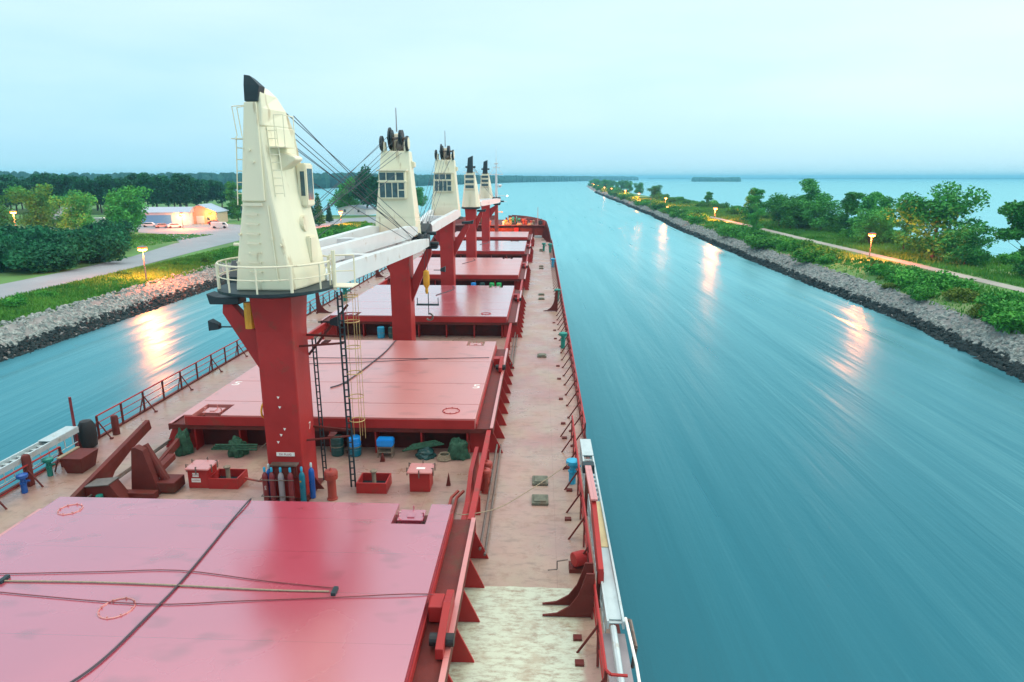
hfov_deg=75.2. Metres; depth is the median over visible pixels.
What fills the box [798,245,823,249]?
bush
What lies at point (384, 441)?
blue crate
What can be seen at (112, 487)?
red locker
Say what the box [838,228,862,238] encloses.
bush
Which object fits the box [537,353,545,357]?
manhole
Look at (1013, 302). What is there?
bush
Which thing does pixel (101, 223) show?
bush
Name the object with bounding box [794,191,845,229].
tree
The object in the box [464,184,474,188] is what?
window
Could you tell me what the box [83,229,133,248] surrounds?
bush
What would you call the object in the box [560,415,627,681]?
railing
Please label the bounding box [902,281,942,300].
bush
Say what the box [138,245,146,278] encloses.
street lamp
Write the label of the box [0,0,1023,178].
sky
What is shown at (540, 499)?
manhole
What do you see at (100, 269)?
road
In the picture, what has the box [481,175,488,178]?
window
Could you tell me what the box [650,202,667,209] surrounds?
bush
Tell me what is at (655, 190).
tree
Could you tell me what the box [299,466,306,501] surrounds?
gas bottle
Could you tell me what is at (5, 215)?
tree
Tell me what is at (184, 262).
bush
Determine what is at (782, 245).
bush
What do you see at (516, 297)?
cover link arm
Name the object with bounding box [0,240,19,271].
bush
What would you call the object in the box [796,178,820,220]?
tree
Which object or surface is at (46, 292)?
bush
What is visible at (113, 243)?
bush
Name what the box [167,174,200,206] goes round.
tree
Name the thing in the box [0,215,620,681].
cargo ship
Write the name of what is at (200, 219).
door
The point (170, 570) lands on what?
lashing rope
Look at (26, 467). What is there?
railing
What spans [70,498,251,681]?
hose
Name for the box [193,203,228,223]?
building
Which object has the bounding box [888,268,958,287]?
bush
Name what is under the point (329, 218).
tree
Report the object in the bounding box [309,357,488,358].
lashing rope
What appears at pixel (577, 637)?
deck pad
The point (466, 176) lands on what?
window
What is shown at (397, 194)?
deck crane
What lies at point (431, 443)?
heap of green netting
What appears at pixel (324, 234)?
bush
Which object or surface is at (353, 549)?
hatch cover
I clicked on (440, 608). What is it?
cover link arm
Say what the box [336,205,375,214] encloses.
building
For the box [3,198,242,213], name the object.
grass
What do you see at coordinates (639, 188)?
tree
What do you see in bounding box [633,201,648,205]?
bush
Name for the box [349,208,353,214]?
door
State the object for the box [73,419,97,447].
fender
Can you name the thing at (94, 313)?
riprap
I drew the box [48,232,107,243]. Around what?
bush
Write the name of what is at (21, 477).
air vent
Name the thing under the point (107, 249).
bush
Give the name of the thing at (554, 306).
bulwark bracket
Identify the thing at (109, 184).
tree
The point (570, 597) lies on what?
bulwark bracket
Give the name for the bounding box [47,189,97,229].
tree
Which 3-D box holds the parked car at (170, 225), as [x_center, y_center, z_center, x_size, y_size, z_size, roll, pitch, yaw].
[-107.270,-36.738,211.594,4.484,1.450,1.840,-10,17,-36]
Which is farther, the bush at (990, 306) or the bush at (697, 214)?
the bush at (697, 214)
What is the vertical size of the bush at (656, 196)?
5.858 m
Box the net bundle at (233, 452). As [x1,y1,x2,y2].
[227,435,248,457]
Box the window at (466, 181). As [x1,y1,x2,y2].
[464,179,474,183]
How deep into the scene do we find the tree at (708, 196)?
352.05 m
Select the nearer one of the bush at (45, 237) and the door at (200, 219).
the bush at (45, 237)
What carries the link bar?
attached to the hinge frame
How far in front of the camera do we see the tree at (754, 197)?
234.92 m
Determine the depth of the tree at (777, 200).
213.62 m
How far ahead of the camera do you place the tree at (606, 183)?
919.11 m
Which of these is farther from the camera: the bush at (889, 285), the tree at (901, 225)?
the tree at (901, 225)
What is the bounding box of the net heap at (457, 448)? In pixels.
[447,437,470,460]
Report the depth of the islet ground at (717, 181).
3115.90 m
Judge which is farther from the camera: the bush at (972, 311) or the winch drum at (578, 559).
the bush at (972, 311)
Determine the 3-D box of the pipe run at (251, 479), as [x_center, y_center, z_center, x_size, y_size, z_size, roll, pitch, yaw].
[-10.412,5.694,27.947,1.726,0.439,0.340,0,14,-1]
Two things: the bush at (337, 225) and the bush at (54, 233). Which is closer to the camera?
the bush at (54, 233)
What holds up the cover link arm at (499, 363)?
attached to the cargo ship
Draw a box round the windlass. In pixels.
[510,216,520,223]
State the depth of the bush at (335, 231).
171.26 m
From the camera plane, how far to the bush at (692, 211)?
276.77 m
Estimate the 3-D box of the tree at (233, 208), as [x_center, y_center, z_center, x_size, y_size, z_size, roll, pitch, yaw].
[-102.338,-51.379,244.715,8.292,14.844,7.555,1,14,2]
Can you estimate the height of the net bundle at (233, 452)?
0.943 m
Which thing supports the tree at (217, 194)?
on the grass at (93, 210)
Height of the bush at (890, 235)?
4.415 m
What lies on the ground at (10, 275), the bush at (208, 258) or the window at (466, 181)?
the bush at (208, 258)
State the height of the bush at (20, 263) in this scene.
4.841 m
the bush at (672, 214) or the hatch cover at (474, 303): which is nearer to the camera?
the hatch cover at (474, 303)
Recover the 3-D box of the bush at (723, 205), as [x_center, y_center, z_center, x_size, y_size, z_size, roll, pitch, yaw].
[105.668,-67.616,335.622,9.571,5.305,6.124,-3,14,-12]
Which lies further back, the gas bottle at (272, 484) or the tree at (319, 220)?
the tree at (319, 220)
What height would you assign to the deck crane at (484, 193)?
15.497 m
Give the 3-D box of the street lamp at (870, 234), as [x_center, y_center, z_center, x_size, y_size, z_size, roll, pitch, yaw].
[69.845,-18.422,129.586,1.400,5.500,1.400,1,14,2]
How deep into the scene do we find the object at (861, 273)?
114.81 m
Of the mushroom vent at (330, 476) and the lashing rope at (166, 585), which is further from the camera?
the mushroom vent at (330, 476)
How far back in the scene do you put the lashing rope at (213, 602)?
17.45 m
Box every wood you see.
[0,171,638,188]
[648,178,1023,178]
[691,177,740,181]
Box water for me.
[0,179,1023,681]
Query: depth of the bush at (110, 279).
102.01 m
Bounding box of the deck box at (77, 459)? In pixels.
[56,446,97,472]
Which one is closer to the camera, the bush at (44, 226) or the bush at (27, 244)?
the bush at (27, 244)
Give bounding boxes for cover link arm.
[428,589,454,659]
[494,356,505,371]
[513,294,520,301]
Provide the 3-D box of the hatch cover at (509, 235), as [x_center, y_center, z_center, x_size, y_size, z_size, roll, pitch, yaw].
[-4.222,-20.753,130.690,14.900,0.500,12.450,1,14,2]
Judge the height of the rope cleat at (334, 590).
0.090 m
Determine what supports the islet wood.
on the islet ground at (717, 181)
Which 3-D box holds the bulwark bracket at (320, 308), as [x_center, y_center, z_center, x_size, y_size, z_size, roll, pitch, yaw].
[-17.797,-3.784,63.222,1.700,2.280,0.060,1,14,2]
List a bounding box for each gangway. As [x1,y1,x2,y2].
[0,426,78,485]
[579,439,624,632]
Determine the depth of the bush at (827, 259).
126.43 m
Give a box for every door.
[196,216,204,223]
[306,235,317,262]
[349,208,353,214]
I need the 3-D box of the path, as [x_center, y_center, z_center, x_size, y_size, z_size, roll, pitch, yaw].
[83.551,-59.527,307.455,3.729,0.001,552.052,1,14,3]
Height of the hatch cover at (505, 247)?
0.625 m
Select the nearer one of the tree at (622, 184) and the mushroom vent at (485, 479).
the mushroom vent at (485, 479)
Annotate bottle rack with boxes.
[260,477,294,497]
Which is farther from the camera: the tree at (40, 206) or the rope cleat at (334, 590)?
the tree at (40, 206)
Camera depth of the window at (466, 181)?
91.63 m
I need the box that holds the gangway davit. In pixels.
[582,461,603,607]
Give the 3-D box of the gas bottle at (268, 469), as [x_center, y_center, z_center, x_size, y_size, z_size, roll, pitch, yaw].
[-9.674,5.623,26.585,0.230,1.530,0.230,1,14,2]
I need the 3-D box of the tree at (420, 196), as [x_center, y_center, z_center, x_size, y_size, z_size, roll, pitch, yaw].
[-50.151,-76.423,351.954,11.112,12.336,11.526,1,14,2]
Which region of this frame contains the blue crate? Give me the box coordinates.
[376,436,394,446]
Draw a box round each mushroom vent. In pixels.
[324,468,337,500]
[482,467,490,493]
[484,460,492,483]
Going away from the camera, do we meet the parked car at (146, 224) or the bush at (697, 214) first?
the parked car at (146, 224)
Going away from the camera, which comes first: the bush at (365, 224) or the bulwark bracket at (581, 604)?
the bulwark bracket at (581, 604)
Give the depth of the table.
30.70 m
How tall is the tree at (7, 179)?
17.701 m
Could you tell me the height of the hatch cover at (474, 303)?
0.625 m
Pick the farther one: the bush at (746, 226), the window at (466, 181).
the bush at (746, 226)
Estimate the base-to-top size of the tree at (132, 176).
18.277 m
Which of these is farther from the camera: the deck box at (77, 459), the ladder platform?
the deck box at (77, 459)
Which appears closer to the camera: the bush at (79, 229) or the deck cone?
the deck cone
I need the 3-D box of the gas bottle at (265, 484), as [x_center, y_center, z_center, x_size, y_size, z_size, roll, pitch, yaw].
[-9.736,5.694,26.295,0.230,1.530,0.232,1,14,2]
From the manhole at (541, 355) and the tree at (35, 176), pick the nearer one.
the manhole at (541, 355)
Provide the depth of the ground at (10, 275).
138.70 m
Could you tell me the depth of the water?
49.13 m
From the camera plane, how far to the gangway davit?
21.67 m
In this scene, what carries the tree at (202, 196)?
on the grass at (93, 210)
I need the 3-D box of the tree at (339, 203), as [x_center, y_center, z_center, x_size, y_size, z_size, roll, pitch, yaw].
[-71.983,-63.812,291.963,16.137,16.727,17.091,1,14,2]
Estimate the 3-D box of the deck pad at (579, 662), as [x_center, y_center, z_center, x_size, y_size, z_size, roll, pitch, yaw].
[1.796,8.558,17.690,0.240,0.070,0.200,1,14,2]
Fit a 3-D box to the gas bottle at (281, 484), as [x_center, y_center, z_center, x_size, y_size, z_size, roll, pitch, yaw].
[-9.097,5.700,26.270,0.230,1.530,0.230,1,14,2]
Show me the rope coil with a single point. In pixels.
(442, 456)
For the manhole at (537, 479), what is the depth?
28.10 m
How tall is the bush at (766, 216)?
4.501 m
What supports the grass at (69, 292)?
on the ground at (10, 275)
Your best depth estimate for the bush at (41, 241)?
122.00 m
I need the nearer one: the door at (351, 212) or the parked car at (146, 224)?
the parked car at (146, 224)
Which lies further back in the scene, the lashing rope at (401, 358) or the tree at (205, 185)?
the tree at (205, 185)
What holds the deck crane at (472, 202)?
on the cargo ship
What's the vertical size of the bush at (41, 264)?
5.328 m
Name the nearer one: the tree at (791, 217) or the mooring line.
the mooring line
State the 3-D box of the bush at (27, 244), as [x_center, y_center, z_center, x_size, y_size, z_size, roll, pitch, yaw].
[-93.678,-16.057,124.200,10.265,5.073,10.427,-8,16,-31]
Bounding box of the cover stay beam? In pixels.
[70,420,151,496]
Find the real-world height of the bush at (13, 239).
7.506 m
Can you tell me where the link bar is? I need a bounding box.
[159,429,190,468]
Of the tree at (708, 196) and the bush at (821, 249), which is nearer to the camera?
the bush at (821, 249)
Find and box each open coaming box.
[208,465,247,488]
[356,469,391,493]
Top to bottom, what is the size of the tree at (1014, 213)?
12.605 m
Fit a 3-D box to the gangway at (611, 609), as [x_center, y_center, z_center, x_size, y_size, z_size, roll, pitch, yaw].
[3.041,6.291,24.036,0.502,0.707,12.700,1,14,2]
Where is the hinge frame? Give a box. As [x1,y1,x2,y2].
[127,443,184,498]
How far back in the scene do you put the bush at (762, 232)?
172.26 m
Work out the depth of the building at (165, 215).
223.53 m
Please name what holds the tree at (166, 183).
on the grass at (93, 210)
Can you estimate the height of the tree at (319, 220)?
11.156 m
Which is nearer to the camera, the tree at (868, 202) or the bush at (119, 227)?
the bush at (119, 227)
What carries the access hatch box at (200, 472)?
on the cargo ship
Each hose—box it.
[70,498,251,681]
[330,340,396,387]
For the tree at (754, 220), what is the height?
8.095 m
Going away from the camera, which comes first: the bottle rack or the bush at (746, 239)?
the bottle rack
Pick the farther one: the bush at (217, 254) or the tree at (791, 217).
the tree at (791, 217)
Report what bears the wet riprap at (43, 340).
on the stone bank at (39, 320)
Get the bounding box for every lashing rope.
[0,569,332,587]
[0,592,433,604]
[4,580,328,591]
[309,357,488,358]
[309,359,421,363]
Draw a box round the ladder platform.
[603,617,640,681]
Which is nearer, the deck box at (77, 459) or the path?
the deck box at (77, 459)
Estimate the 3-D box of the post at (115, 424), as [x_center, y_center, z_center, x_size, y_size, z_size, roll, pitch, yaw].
[-19.940,4.204,33.430,0.340,1.020,0.331,1,14,2]
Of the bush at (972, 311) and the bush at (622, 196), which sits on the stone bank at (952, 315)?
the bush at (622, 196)
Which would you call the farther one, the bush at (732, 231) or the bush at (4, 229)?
the bush at (732, 231)
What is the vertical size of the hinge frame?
2.046 m
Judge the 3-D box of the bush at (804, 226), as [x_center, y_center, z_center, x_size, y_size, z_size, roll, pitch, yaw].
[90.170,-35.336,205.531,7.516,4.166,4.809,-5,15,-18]
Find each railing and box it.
[0,446,62,509]
[95,267,384,438]
[548,240,585,446]
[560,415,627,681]
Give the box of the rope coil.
[437,452,451,461]
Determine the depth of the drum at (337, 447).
30.76 m
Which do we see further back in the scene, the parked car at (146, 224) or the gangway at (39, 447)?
the parked car at (146, 224)
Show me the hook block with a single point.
(426, 280)
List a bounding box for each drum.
[330,434,343,456]
[349,434,361,456]
[377,326,384,338]
[388,326,392,338]
[548,550,586,573]
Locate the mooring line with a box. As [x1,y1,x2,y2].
[455,463,568,514]
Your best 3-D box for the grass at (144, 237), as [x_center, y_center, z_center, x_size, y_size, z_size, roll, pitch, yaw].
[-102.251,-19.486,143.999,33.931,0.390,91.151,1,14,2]
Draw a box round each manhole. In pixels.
[532,475,547,485]
[532,494,547,505]
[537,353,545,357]
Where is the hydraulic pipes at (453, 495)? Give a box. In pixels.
[448,490,464,513]
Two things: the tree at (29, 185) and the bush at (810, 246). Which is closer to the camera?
the bush at (810, 246)
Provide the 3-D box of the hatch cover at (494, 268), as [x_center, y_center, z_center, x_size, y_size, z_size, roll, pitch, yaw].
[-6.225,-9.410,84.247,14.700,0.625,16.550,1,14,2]
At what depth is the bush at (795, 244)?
144.69 m
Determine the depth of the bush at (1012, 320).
72.11 m
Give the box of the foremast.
[489,163,507,231]
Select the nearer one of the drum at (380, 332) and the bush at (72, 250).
the drum at (380, 332)
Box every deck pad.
[573,634,581,640]
[575,659,583,666]
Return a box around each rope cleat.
[0,574,10,583]
[330,586,338,595]
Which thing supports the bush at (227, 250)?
on the ground at (10, 275)
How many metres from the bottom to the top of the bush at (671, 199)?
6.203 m
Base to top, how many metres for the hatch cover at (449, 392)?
0.625 m
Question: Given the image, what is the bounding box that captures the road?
[0,217,375,298]
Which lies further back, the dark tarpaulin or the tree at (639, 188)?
the tree at (639, 188)
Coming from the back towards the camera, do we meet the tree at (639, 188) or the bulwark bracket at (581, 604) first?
the tree at (639, 188)
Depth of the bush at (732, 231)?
188.28 m
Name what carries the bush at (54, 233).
on the ground at (10, 275)
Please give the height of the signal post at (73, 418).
2.700 m
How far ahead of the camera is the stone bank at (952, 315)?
95.24 m
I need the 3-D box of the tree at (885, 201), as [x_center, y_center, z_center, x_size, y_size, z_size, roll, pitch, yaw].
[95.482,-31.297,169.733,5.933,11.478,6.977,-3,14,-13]
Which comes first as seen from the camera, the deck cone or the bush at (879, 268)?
the deck cone
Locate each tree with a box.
[0,174,27,210]
[0,179,23,208]
[0,184,23,225]
[4,182,69,229]
[17,178,37,191]
[29,172,51,196]
[38,172,67,208]
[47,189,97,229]
[56,173,87,196]
[80,174,112,212]
[91,176,122,204]
[99,185,152,235]
[117,173,138,181]
[119,178,142,205]
[136,172,166,206]
[152,174,176,206]
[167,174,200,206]
[187,180,208,204]
[189,178,209,199]
[198,179,218,203]
[207,180,233,207]
[223,181,242,220]
[313,193,324,225]
[325,203,333,221]
[327,176,361,207]
[348,164,376,207]
[366,174,378,208]
[416,187,427,205]
[602,179,610,187]
[617,180,626,188]
[625,183,632,190]
[633,182,643,193]
[647,185,662,196]
[700,192,712,204]
[737,187,766,220]
[748,207,766,232]
[749,192,800,226]
[768,197,814,227]
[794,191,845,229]
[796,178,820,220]
[826,192,867,232]
[846,191,883,228]
[850,207,895,242]
[871,196,898,233]
[881,181,996,258]
[889,206,921,249]
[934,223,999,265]
[992,199,1023,274]
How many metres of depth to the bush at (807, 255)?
130.78 m
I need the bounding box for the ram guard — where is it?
[461,447,478,519]
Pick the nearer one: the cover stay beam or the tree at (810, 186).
the cover stay beam
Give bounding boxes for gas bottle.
[262,467,269,500]
[266,464,270,498]
[269,467,276,500]
[278,467,285,500]
[287,467,294,500]
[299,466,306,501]
[308,462,315,498]
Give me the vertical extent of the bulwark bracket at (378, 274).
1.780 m
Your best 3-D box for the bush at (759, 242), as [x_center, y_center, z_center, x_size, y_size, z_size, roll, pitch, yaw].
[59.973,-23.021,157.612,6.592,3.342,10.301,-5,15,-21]
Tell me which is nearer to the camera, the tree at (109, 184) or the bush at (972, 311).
the bush at (972, 311)
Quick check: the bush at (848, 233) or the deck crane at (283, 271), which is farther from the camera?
the bush at (848, 233)
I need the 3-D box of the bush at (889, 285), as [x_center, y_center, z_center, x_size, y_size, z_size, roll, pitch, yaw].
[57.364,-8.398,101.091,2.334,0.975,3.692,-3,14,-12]
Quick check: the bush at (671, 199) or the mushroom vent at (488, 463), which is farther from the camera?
the bush at (671, 199)
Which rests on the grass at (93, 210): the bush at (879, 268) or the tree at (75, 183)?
the tree at (75, 183)
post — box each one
[21,454,34,486]
[68,397,78,445]
[110,415,119,434]
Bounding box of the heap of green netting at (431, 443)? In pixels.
[402,440,443,451]
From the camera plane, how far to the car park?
201.04 m
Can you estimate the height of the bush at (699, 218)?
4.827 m
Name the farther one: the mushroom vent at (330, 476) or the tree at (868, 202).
the tree at (868, 202)
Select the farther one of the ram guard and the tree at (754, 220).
the tree at (754, 220)
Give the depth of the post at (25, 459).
27.73 m
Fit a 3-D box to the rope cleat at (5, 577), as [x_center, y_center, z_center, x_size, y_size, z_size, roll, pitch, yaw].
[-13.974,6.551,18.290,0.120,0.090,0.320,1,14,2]
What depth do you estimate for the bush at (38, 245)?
119.70 m
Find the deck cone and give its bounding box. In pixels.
[446,473,450,485]
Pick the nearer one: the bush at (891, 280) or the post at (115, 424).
the post at (115, 424)
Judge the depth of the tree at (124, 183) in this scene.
297.54 m
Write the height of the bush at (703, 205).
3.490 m
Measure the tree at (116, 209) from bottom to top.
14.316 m
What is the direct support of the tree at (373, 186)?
on the ground at (10, 275)
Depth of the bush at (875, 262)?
115.95 m
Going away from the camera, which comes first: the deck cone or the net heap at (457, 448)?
the deck cone
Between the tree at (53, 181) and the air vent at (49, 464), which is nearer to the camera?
the air vent at (49, 464)
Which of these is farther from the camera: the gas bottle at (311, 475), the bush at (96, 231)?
the bush at (96, 231)
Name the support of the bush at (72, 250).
on the ground at (10, 275)
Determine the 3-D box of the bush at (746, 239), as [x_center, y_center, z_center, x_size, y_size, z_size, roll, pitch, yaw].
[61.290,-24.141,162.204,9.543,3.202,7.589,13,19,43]
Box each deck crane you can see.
[206,75,438,501]
[229,108,445,340]
[419,141,473,284]
[461,156,503,257]
[479,160,500,240]
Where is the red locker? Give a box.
[84,477,129,497]
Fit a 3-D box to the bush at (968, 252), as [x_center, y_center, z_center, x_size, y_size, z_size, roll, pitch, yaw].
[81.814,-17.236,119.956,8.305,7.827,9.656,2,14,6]
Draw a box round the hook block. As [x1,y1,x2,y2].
[416,256,438,320]
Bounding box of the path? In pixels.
[666,206,1023,291]
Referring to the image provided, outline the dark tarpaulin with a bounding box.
[175,428,193,456]
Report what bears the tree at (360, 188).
on the ground at (10, 275)
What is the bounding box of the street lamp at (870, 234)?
[868,232,875,259]
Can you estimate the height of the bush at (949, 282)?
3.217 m
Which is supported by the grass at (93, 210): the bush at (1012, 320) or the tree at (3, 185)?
the tree at (3, 185)
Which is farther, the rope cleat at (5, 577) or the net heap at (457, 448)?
the net heap at (457, 448)
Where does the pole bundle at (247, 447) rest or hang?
on the cargo ship
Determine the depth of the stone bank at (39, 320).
85.39 m
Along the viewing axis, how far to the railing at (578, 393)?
44.87 m
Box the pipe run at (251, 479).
[245,477,261,481]
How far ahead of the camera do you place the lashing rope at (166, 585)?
18.05 m
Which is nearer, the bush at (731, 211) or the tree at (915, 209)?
the tree at (915, 209)
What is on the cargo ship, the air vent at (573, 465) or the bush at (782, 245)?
the air vent at (573, 465)
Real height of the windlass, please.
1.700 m
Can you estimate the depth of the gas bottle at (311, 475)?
26.64 m
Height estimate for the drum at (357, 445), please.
0.925 m
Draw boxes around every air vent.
[15,472,29,493]
[42,457,55,476]
[341,288,350,300]
[559,332,566,348]
[566,458,580,484]
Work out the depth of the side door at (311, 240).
25.47 m
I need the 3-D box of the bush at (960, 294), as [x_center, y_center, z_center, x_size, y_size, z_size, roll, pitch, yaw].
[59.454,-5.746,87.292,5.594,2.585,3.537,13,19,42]
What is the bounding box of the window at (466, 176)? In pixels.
[464,174,474,178]
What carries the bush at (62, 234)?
on the ground at (10, 275)
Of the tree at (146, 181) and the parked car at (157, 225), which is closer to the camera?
the parked car at (157, 225)
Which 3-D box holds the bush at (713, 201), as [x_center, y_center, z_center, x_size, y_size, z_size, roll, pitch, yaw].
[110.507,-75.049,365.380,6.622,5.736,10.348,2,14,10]
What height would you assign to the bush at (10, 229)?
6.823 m
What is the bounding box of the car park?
[50,224,240,243]
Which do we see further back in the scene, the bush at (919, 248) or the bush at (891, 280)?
the bush at (919, 248)
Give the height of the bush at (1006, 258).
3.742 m
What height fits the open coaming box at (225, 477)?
0.820 m
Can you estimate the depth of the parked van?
208.80 m
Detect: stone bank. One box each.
[0,263,229,358]
[587,185,1023,359]
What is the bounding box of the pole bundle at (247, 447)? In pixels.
[211,444,257,450]
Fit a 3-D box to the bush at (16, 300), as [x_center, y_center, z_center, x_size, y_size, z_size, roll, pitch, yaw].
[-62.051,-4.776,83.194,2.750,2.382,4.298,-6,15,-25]
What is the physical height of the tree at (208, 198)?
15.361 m
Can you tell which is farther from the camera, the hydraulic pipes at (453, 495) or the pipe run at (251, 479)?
the pipe run at (251, 479)
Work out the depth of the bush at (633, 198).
471.47 m
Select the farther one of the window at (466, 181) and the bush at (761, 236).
the bush at (761, 236)
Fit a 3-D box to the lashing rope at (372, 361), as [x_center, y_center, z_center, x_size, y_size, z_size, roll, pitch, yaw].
[-10.014,1.261,39.892,9.917,0.036,0.367,-2,14,-6]
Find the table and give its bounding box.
[377,445,394,457]
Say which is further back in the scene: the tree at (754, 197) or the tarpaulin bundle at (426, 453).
the tree at (754, 197)
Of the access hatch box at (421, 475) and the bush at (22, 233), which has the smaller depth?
the access hatch box at (421, 475)
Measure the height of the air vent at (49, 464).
0.840 m
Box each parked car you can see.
[142,222,154,226]
[153,223,167,227]
[166,223,182,227]
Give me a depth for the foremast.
138.23 m
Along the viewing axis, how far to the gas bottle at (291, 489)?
26.17 m
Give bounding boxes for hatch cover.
[0,497,453,681]
[184,340,496,428]
[330,285,514,322]
[413,257,522,278]
[432,240,526,253]
[455,231,528,239]
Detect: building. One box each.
[52,208,66,219]
[141,207,193,224]
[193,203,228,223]
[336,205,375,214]
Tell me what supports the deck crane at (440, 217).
on the cargo ship
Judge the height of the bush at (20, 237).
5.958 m
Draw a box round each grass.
[0,221,374,323]
[0,233,212,270]
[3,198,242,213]
[625,197,1023,333]
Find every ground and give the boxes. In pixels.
[0,214,375,326]
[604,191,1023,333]
[691,181,741,181]
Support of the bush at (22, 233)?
on the ground at (10, 275)
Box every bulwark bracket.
[315,293,332,312]
[376,270,383,276]
[542,562,593,604]
[542,573,594,617]
[543,291,557,310]
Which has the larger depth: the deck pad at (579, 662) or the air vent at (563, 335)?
the air vent at (563, 335)
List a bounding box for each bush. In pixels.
[0,226,11,233]
[0,230,24,245]
[0,233,32,243]
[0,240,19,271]
[0,240,55,249]
[0,249,78,270]
[0,292,28,306]
[2,222,34,234]
[3,245,61,272]
[9,238,63,251]
[12,224,50,232]
[16,226,54,242]
[16,240,31,247]
[21,225,69,240]
[28,243,99,272]
[34,290,59,296]
[36,236,60,243]
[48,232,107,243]
[55,228,94,237]
[60,231,128,263]
[65,228,111,239]
[68,226,106,234]
[77,240,131,261]
[83,217,134,233]
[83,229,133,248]
[90,221,128,235]
[107,277,124,281]
[115,269,132,274]
[171,260,188,265]
[199,254,216,262]
[204,251,221,256]
[217,248,231,252]
[317,229,332,238]
[326,229,340,235]
[330,224,344,226]
[343,225,363,229]
[360,223,375,226]
[618,194,632,199]
[628,196,639,200]
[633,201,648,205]
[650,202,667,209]
[654,194,669,198]
[662,196,678,201]
[666,207,679,211]
[669,212,679,216]
[676,210,701,216]
[686,213,708,224]
[687,212,707,218]
[695,203,710,206]
[709,199,718,205]
[712,203,729,207]
[717,225,746,237]
[718,223,750,228]
[724,207,739,214]
[737,230,749,237]
[738,232,753,238]
[741,235,783,247]
[746,229,769,236]
[747,234,788,240]
[749,237,779,249]
[759,211,771,218]
[774,238,807,247]
[776,239,792,250]
[784,238,817,251]
[791,248,844,262]
[795,222,812,228]
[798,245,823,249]
[800,247,828,257]
[815,254,841,263]
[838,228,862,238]
[862,263,928,276]
[866,261,883,270]
[878,230,907,243]
[881,282,899,288]
[883,267,914,282]
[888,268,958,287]
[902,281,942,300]
[909,237,931,252]
[927,273,979,292]
[941,287,979,302]
[965,303,988,317]
[974,289,1023,310]
[977,301,1023,323]
[982,305,1023,332]
[994,299,1023,308]
[996,251,1023,264]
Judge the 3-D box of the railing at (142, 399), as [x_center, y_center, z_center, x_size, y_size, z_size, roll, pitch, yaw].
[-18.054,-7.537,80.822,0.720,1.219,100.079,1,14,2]
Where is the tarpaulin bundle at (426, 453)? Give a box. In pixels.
[415,447,436,460]
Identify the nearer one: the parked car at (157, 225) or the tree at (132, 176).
the parked car at (157, 225)
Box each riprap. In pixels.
[0,223,375,347]
[0,274,229,361]
[598,190,1023,364]
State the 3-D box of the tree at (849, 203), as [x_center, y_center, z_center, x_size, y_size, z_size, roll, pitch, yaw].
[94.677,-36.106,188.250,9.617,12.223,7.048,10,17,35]
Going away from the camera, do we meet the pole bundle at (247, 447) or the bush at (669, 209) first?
the pole bundle at (247, 447)
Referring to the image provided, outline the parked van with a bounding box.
[211,222,227,227]
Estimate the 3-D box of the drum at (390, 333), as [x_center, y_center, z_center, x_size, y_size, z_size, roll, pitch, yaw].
[-9.662,-0.696,53.581,0.623,0.925,0.623,1,14,2]
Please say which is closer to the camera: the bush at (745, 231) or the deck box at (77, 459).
the deck box at (77, 459)
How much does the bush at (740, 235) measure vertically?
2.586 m
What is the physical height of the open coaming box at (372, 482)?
0.820 m
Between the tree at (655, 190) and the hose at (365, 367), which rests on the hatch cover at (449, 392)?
the hose at (365, 367)
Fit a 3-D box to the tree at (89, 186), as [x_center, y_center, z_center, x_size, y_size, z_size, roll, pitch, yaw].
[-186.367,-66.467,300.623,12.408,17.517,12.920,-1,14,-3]
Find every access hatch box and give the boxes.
[184,457,218,487]
[406,460,435,491]
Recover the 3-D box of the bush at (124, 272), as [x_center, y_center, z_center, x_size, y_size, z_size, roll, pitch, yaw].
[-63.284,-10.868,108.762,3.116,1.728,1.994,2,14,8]

